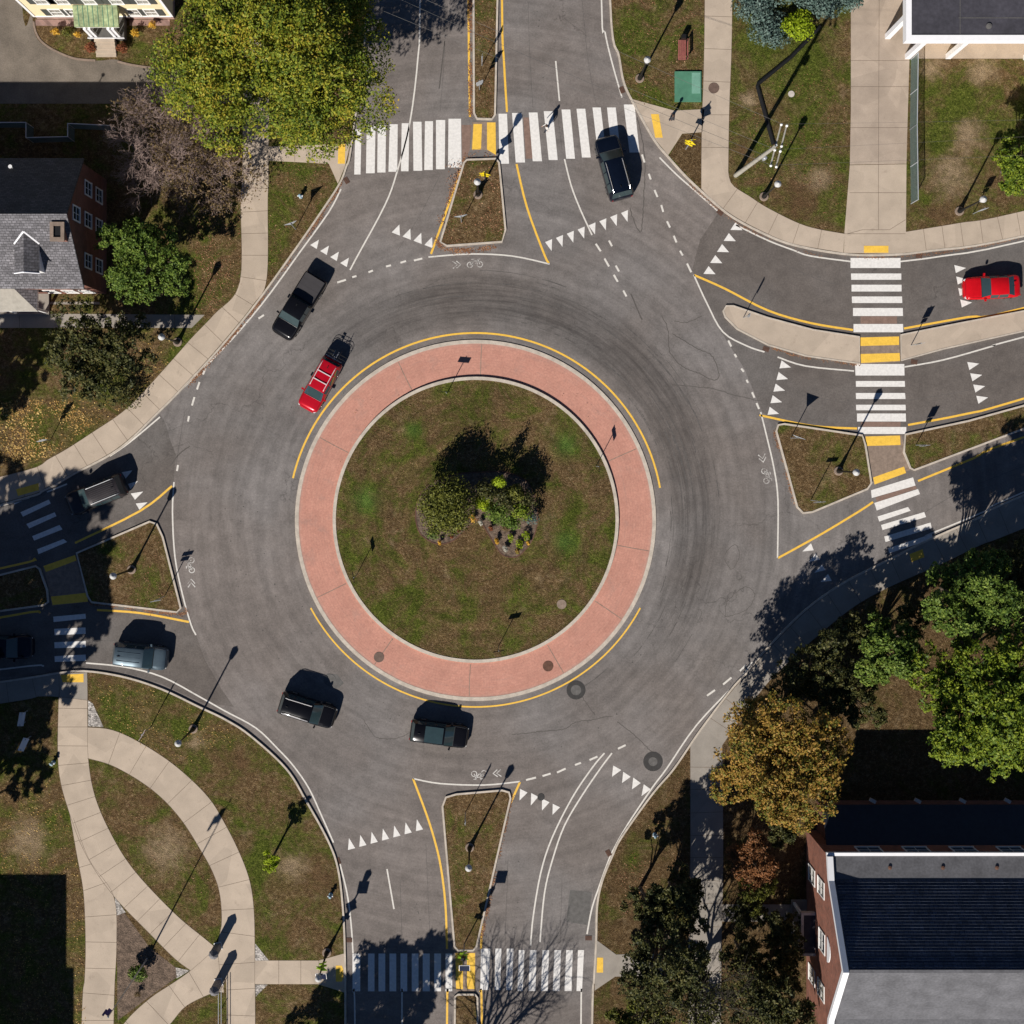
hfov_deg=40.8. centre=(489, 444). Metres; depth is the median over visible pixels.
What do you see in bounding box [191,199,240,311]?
fallen leaves
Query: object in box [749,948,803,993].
tree
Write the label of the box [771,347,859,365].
fallen leaves
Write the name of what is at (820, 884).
window
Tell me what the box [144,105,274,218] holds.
bare tree
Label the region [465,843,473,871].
street lamp
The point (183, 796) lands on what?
sidewalk
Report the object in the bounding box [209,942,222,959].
gate pillar
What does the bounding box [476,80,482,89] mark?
road sign
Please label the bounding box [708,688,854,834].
tree
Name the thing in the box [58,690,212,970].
sidewalk
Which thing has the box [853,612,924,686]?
tree
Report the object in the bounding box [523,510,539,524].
shrub
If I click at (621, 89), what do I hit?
storm drain
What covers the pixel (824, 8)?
juniper bush
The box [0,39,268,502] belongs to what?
sidewalk
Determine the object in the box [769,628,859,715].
tree
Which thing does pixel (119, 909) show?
gravel patch
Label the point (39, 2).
window
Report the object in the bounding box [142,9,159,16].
window
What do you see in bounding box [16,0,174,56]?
yellow house
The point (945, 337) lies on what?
concrete median
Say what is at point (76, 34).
shrub
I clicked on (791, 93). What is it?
manhole cover
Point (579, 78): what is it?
overhead wire
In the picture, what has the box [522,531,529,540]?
flower clump
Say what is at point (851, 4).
juniper bush
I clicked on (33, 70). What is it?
driveway
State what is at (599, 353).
oil drips
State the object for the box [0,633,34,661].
hatchback car
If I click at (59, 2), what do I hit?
window
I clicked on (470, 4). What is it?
fallen leaves
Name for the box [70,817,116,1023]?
sidewalk
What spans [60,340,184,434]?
fallen leaves
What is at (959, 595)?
tree
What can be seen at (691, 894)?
tree
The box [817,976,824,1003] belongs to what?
window
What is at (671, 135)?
sidewalk
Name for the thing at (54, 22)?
stone strip
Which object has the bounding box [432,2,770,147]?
overhead wire
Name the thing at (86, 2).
window
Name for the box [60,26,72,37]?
shrub
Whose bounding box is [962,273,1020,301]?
coupe car
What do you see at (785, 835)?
tree
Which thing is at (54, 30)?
shrub
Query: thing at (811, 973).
window
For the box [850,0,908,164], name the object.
sidewalk
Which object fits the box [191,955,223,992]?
sidewalk
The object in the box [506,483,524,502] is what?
shrub
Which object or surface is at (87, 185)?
window
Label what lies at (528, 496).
shrub
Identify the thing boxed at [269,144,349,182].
sidewalk
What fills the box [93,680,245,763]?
fallen leaves
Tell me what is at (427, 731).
hatchback car
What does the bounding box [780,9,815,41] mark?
shrub
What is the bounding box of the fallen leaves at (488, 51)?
[475,1,495,115]
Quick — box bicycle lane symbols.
[186,258,771,779]
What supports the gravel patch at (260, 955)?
on the lawn at (249, 789)
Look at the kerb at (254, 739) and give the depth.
109.86 m
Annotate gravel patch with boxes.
[88,701,102,726]
[115,898,125,914]
[176,968,189,977]
[255,944,268,960]
[255,985,266,995]
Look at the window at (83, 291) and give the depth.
108.02 m
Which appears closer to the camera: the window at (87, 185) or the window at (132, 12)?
the window at (87, 185)
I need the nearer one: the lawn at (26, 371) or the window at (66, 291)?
the window at (66, 291)
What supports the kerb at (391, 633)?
on the road
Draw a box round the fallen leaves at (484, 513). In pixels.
[340,395,608,648]
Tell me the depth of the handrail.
108.94 m
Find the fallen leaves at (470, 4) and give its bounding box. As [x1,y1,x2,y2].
[466,0,472,115]
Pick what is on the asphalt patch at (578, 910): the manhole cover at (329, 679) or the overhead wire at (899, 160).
the manhole cover at (329, 679)
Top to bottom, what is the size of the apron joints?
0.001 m
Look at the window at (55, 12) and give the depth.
108.02 m
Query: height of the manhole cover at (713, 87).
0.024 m
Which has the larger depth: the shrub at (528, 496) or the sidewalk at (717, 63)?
the sidewalk at (717, 63)
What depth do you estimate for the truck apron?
109.94 m
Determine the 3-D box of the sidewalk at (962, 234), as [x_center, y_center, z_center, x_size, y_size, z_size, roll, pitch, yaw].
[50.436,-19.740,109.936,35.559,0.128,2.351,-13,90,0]
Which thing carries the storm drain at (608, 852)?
on the road
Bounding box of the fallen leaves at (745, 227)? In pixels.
[689,184,1017,259]
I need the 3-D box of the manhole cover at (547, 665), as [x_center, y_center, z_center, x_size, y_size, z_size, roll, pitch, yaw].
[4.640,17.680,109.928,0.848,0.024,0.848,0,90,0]
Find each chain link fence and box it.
[0,122,114,142]
[910,52,918,203]
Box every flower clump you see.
[507,534,513,542]
[515,539,522,548]
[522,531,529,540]
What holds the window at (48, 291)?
in the brick house at (53, 214)
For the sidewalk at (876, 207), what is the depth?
109.88 m
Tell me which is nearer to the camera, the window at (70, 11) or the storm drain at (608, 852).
the window at (70, 11)
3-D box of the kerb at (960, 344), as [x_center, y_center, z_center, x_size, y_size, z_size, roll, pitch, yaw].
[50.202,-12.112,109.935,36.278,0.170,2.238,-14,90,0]
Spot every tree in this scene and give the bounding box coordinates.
[43,294,159,408]
[93,216,191,305]
[97,86,197,193]
[104,76,212,215]
[142,0,399,165]
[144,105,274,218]
[149,125,238,225]
[262,850,280,873]
[604,993,675,1023]
[617,897,711,1012]
[620,885,663,934]
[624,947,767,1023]
[645,860,710,934]
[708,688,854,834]
[718,930,765,978]
[722,900,768,934]
[723,967,816,1023]
[725,827,779,893]
[737,878,778,917]
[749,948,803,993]
[760,909,807,967]
[766,812,801,849]
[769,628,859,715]
[832,610,872,655]
[834,679,887,729]
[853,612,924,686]
[896,596,929,641]
[907,628,1023,782]
[920,547,1023,641]
[977,535,1023,594]
[990,128,1023,196]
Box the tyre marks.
[397,270,718,685]
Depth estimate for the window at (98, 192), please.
107.61 m
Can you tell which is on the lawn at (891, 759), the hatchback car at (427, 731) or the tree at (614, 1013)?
the tree at (614, 1013)
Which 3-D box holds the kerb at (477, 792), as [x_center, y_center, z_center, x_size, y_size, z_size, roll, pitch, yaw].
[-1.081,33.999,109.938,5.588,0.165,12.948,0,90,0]
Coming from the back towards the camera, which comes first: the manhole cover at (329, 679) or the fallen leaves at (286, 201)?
the manhole cover at (329, 679)
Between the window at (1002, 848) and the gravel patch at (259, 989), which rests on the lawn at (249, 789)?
the gravel patch at (259, 989)
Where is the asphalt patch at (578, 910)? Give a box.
[327,673,591,924]
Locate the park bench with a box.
[677,34,687,59]
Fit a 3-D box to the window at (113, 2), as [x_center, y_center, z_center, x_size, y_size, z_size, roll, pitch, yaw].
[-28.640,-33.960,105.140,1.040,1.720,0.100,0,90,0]
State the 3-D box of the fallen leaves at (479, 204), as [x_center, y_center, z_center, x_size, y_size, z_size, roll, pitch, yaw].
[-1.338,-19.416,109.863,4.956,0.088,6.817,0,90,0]
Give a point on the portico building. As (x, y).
(947, 29)
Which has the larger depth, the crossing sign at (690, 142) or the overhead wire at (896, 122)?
the crossing sign at (690, 142)
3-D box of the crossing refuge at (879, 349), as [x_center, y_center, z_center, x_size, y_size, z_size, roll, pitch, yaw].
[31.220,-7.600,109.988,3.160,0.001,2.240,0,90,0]
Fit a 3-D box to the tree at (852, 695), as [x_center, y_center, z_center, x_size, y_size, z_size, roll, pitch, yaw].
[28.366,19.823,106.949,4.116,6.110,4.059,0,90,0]
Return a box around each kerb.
[0,14,367,505]
[0,565,48,611]
[0,670,345,1023]
[76,521,181,612]
[295,340,655,700]
[333,377,618,662]
[440,158,505,246]
[442,789,510,951]
[454,993,478,1023]
[473,0,497,119]
[591,494,1023,1023]
[609,0,1023,255]
[722,305,859,363]
[775,423,871,513]
[900,310,1023,360]
[903,405,1023,470]
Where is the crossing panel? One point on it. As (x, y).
(466, 133)
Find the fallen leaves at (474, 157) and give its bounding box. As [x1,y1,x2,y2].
[462,149,495,161]
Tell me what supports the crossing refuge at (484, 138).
on the road
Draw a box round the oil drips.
[225,11,1013,942]
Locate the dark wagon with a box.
[277,691,337,727]
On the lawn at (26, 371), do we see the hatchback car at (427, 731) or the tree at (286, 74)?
the tree at (286, 74)
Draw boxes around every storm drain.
[343,177,349,183]
[605,849,611,856]
[619,86,624,93]
[762,346,769,351]
[910,359,917,364]
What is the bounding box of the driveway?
[0,0,239,103]
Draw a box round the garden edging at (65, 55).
[32,21,188,72]
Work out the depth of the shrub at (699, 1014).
108.37 m
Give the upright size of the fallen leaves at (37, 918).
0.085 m
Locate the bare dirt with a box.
[669,133,701,186]
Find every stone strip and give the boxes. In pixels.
[35,20,73,26]
[130,20,169,25]
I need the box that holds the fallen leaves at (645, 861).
[605,767,689,942]
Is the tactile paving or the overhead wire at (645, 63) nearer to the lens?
the overhead wire at (645, 63)
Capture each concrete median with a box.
[724,307,859,362]
[901,312,1023,358]
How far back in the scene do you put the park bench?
109.43 m
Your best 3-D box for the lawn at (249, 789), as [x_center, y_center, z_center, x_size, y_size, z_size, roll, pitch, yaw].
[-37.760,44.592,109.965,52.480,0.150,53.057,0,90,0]
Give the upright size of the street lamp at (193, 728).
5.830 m
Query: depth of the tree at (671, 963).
101.37 m
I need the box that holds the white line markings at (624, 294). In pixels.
[0,0,1023,1023]
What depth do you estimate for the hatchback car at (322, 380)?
108.66 m
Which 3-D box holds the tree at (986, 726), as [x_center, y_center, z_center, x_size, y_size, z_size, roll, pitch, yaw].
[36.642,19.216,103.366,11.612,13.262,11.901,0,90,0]
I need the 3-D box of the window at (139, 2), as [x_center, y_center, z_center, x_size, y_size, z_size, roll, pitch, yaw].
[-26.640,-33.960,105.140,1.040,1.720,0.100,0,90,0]
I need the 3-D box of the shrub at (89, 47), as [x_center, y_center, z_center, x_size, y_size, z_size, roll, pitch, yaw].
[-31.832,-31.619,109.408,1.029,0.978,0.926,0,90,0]
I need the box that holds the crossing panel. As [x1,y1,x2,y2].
[462,117,916,501]
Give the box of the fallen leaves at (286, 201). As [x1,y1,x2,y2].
[268,163,334,263]
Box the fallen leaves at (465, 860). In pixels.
[447,803,500,939]
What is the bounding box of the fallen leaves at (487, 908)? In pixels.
[480,793,512,939]
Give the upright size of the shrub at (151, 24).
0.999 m
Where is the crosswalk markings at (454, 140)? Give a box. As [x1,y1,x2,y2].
[14,104,987,990]
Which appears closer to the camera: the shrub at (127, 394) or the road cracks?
the shrub at (127, 394)
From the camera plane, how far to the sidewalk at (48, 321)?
109.88 m
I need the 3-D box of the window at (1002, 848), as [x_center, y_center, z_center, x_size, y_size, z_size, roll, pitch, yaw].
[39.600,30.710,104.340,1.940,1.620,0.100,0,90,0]
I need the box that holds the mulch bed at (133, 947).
[117,913,176,1019]
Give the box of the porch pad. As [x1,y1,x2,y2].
[911,58,1022,58]
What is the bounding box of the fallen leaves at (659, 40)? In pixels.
[615,1,700,104]
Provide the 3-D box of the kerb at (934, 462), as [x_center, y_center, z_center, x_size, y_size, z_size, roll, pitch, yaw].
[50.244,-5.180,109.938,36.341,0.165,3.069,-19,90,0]
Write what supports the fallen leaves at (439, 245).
on the road
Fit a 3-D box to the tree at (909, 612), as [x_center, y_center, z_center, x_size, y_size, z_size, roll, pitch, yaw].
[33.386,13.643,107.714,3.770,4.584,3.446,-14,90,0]
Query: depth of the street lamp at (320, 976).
106.63 m
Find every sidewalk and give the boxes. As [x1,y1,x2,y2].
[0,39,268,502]
[0,313,203,327]
[0,672,86,703]
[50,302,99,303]
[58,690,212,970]
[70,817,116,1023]
[87,727,254,1023]
[124,958,219,1023]
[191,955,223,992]
[255,954,343,991]
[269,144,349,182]
[595,941,684,989]
[633,99,703,154]
[688,743,722,1023]
[693,497,1023,744]
[701,0,731,188]
[702,172,843,252]
[722,904,790,921]
[844,164,905,253]
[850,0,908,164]
[905,211,1023,252]
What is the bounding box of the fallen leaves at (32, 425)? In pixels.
[0,399,93,467]
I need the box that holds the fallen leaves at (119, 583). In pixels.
[82,531,172,606]
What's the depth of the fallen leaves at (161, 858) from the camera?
109.86 m
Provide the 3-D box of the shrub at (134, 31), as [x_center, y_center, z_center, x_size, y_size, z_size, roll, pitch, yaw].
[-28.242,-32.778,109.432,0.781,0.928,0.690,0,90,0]
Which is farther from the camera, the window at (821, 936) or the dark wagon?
the dark wagon
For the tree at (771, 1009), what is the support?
on the lawn at (891, 759)
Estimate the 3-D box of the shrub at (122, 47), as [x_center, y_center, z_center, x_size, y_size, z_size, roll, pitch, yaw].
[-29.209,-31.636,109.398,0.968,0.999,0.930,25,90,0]
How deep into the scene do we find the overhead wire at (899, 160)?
98.31 m
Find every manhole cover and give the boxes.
[324,674,335,685]
[374,652,383,661]
[537,793,544,800]
[543,661,552,670]
[557,599,565,608]
[567,681,584,698]
[643,752,662,770]
[708,83,718,92]
[788,91,794,96]
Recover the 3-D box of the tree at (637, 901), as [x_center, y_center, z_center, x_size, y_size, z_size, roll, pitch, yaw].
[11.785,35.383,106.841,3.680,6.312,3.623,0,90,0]
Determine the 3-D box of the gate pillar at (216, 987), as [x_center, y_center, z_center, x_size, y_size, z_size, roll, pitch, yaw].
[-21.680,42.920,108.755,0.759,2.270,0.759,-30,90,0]
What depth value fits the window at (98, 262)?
107.57 m
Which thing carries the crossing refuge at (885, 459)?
on the road
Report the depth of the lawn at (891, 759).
109.89 m
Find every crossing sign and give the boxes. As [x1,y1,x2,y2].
[458,943,469,970]
[479,169,489,180]
[685,139,695,149]
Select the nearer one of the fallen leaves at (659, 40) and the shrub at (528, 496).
the shrub at (528, 496)
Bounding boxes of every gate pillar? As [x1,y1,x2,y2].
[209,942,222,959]
[209,978,222,995]
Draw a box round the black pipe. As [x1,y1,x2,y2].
[756,25,821,144]
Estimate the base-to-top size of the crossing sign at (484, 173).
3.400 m
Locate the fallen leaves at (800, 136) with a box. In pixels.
[746,66,844,217]
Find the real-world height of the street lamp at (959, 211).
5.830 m
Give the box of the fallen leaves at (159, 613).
[88,601,187,616]
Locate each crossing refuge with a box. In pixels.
[43,560,85,605]
[455,952,475,990]
[471,122,495,156]
[861,336,899,363]
[865,435,909,480]
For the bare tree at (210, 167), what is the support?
on the lawn at (26, 371)
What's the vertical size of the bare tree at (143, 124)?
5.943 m
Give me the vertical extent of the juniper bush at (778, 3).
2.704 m
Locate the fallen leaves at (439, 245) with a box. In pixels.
[435,163,495,255]
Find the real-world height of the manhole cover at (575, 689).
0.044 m
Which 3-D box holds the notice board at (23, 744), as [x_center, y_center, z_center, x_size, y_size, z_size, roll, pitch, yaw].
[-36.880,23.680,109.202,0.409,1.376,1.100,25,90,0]
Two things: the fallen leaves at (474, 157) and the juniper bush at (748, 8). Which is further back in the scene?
the fallen leaves at (474, 157)
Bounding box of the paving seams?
[101,4,1023,935]
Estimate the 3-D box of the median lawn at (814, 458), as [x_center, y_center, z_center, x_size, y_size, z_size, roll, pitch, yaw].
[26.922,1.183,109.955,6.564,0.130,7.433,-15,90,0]
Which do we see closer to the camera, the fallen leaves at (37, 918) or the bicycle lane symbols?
the fallen leaves at (37, 918)
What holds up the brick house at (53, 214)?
on the lawn at (26, 371)
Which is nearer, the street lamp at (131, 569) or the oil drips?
the street lamp at (131, 569)
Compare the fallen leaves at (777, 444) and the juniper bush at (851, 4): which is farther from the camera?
the fallen leaves at (777, 444)
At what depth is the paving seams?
109.99 m
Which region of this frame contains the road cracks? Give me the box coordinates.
[170,41,759,751]
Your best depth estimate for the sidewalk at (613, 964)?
109.88 m
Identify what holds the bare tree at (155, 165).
on the lawn at (26, 371)
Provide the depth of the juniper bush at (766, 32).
108.70 m
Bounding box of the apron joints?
[317,344,648,695]
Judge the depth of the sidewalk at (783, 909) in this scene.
109.88 m
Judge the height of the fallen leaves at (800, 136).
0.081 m
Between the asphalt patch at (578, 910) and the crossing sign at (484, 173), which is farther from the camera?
the asphalt patch at (578, 910)
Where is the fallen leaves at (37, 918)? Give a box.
[0,772,85,1023]
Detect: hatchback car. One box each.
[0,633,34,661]
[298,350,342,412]
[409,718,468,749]
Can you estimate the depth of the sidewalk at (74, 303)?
109.88 m
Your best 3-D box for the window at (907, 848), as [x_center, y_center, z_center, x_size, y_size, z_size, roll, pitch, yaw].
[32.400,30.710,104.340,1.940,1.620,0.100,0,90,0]
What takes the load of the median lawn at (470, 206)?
on the road
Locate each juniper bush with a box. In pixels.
[730,0,776,26]
[746,9,791,49]
[764,0,794,6]
[786,0,823,9]
[806,0,841,19]
[835,0,863,12]
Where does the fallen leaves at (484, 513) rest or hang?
on the circle lawn at (580, 510)
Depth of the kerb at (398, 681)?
109.92 m
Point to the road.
(249, 600)
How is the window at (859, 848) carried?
in the brick hall
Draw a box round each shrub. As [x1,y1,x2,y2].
[50,28,59,35]
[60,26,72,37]
[73,31,80,37]
[84,41,95,52]
[106,379,140,410]
[115,42,127,53]
[127,963,148,982]
[130,28,139,36]
[147,20,156,28]
[416,470,478,538]
[425,527,439,539]
[471,477,498,503]
[473,493,494,511]
[483,498,511,526]
[490,487,521,513]
[492,475,506,487]
[500,526,510,531]
[503,514,520,530]
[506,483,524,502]
[510,501,533,521]
[516,488,537,509]
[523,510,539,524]
[681,1003,722,1023]
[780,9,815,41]
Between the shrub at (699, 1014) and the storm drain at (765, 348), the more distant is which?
the storm drain at (765, 348)
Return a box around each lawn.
[0,0,364,503]
[0,567,46,609]
[0,672,343,1023]
[35,26,96,57]
[78,523,179,610]
[336,380,614,659]
[442,160,504,244]
[443,791,509,949]
[456,996,476,1023]
[474,0,496,117]
[593,529,1023,1023]
[611,0,1023,253]
[777,425,869,511]
[905,407,1023,468]
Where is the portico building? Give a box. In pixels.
[885,0,1023,59]
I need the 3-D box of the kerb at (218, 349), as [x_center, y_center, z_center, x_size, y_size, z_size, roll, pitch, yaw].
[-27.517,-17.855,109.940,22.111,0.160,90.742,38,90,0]
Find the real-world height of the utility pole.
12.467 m
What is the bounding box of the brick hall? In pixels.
[791,798,1023,1023]
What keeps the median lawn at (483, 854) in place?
on the road
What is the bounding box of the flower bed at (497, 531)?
[416,472,536,556]
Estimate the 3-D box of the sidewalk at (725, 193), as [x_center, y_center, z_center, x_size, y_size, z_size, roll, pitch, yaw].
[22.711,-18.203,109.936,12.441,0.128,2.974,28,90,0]
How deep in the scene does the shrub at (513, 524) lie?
108.51 m
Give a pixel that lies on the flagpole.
(108, 1012)
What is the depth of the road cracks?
109.99 m
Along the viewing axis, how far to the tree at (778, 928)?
105.96 m
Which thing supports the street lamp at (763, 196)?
on the lawn at (970, 99)
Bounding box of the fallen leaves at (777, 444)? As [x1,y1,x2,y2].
[773,432,793,504]
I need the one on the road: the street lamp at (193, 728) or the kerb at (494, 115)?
the kerb at (494, 115)
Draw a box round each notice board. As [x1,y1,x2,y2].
[17,710,27,725]
[18,736,30,750]
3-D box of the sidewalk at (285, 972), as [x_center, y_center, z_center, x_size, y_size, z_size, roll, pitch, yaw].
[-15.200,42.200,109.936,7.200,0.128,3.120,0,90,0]
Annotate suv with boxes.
[112,641,169,672]
[595,135,633,201]
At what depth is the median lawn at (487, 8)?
109.89 m
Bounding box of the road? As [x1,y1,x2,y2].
[0,0,1023,1023]
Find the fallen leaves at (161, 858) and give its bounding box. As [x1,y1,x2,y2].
[111,785,214,930]
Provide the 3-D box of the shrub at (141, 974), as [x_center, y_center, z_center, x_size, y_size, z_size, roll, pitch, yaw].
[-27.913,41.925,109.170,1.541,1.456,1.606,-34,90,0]
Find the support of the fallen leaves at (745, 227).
on the road
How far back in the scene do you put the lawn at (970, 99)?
109.89 m
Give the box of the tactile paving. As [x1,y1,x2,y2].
[16,114,923,988]
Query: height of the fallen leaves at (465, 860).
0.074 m
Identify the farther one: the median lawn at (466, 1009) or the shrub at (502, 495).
the median lawn at (466, 1009)
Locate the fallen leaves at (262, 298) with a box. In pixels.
[188,180,342,387]
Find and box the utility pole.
[733,123,787,177]
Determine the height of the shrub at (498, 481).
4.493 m
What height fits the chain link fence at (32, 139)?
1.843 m
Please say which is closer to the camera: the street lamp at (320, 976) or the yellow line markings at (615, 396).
the street lamp at (320, 976)
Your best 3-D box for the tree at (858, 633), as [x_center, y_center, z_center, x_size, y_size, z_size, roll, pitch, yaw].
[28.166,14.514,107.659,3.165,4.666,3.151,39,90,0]
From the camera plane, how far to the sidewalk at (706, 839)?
109.88 m
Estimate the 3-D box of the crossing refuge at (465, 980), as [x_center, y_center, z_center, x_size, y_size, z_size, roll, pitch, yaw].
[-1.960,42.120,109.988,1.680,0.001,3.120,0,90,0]
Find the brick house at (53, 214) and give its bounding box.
[0,158,106,314]
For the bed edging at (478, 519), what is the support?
on the circle lawn at (580, 510)
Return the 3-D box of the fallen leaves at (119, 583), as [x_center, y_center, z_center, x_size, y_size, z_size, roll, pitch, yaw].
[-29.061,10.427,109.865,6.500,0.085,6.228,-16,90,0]
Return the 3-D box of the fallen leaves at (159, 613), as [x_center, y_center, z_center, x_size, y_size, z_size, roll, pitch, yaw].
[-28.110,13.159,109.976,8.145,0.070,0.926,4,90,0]
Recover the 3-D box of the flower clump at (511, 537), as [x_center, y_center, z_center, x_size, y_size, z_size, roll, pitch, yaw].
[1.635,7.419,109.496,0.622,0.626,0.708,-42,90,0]
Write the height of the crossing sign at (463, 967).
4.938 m
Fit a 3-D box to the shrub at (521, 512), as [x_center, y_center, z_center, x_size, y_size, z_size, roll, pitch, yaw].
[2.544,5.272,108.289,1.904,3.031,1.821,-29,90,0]
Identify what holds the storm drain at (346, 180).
on the road
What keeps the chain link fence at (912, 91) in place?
on the lawn at (970, 99)
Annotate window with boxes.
[33,0,50,4]
[42,290,61,293]
[47,9,65,16]
[54,0,70,4]
[60,290,79,293]
[63,9,72,16]
[72,204,80,223]
[77,290,95,293]
[81,0,97,4]
[84,179,91,198]
[84,211,91,229]
[84,252,91,270]
[95,186,102,204]
[95,217,102,231]
[95,257,102,274]
[108,0,124,4]
[125,9,142,16]
[135,0,150,4]
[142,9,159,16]
[808,863,814,887]
[808,962,814,988]
[817,875,824,899]
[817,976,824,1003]
[818,926,824,955]
[827,936,830,962]
[854,846,883,851]
[901,846,931,851]
[948,846,978,851]
[995,846,1023,851]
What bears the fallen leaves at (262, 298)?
on the road
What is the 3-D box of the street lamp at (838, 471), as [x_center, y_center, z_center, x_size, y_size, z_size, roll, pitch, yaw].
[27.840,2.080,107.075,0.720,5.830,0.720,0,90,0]
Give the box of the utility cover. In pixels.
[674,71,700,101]
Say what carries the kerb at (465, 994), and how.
on the road
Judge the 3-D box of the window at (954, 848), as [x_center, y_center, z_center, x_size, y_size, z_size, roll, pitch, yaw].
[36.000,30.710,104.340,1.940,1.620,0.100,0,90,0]
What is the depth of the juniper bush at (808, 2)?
108.57 m
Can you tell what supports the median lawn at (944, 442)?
on the road
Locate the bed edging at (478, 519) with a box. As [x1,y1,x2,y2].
[415,471,537,557]
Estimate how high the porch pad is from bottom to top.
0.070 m
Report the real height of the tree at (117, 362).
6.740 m
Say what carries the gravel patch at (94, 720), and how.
on the lawn at (249, 789)
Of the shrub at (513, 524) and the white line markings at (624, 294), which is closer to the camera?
the shrub at (513, 524)
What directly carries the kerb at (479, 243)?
on the road
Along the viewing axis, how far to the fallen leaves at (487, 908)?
109.97 m
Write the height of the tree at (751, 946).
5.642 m
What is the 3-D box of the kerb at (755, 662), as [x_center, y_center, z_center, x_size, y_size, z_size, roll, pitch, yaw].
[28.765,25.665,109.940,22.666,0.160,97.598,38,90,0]
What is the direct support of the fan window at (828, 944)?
in the brick hall
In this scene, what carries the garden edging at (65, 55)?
on the lawn at (26, 371)
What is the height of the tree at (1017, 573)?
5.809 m
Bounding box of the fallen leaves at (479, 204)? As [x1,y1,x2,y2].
[443,160,502,243]
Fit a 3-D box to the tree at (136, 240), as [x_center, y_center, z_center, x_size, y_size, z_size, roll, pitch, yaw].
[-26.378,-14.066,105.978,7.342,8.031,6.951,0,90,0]
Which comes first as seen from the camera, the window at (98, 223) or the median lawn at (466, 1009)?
the window at (98, 223)
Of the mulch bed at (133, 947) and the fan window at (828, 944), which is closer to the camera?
the fan window at (828, 944)
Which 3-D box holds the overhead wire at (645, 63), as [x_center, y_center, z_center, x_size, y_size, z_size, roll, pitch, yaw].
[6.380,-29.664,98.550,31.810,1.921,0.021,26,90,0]
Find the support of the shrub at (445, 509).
on the flower bed at (497, 531)
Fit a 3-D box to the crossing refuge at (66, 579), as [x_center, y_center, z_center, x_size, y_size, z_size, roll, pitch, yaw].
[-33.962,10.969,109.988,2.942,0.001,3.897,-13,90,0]
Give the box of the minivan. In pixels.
[65,473,128,514]
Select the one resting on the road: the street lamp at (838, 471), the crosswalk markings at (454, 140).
the crosswalk markings at (454, 140)
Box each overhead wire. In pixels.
[370,5,769,164]
[405,1,757,152]
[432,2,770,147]
[507,0,780,123]
[775,137,1010,149]
[787,155,1019,164]
[818,120,999,123]
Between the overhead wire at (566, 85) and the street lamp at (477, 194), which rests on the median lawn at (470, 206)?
the street lamp at (477, 194)
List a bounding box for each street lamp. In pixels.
[110,565,135,579]
[158,333,181,346]
[174,724,197,746]
[315,948,330,981]
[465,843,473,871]
[473,178,481,198]
[635,56,650,82]
[759,180,780,200]
[834,467,859,475]
[955,196,986,215]
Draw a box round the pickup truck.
[272,271,326,340]
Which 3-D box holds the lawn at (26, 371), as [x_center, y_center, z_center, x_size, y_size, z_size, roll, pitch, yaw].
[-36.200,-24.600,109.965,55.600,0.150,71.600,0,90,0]
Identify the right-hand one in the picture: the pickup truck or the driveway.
the pickup truck
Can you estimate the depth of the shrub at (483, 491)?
107.44 m
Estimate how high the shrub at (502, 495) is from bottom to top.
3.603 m
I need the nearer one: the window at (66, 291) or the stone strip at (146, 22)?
the window at (66, 291)
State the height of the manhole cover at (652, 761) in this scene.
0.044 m
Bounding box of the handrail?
[218,989,221,1023]
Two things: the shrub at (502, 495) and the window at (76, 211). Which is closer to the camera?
the window at (76, 211)
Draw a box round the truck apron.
[299,344,651,696]
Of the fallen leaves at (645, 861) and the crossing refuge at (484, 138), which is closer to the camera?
the fallen leaves at (645, 861)
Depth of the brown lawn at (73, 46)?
109.88 m
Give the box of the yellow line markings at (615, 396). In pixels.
[0,0,1023,1023]
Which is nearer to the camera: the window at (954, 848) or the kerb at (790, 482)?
the window at (954, 848)
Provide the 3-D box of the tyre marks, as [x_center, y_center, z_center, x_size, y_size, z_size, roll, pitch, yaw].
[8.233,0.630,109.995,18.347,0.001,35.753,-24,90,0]
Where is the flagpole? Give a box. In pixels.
[102,958,147,1017]
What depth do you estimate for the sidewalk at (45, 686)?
109.88 m
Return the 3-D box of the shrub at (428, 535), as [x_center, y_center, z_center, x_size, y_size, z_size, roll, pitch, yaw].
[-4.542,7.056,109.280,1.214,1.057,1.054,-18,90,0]
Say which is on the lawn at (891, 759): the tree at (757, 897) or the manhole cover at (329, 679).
the tree at (757, 897)
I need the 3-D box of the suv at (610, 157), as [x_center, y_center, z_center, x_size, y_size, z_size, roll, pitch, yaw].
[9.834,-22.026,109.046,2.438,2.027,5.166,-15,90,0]
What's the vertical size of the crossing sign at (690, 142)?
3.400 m
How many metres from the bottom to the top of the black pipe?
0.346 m
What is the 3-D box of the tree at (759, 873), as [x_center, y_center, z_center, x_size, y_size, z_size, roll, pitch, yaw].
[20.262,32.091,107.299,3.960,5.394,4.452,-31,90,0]
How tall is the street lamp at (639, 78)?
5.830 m

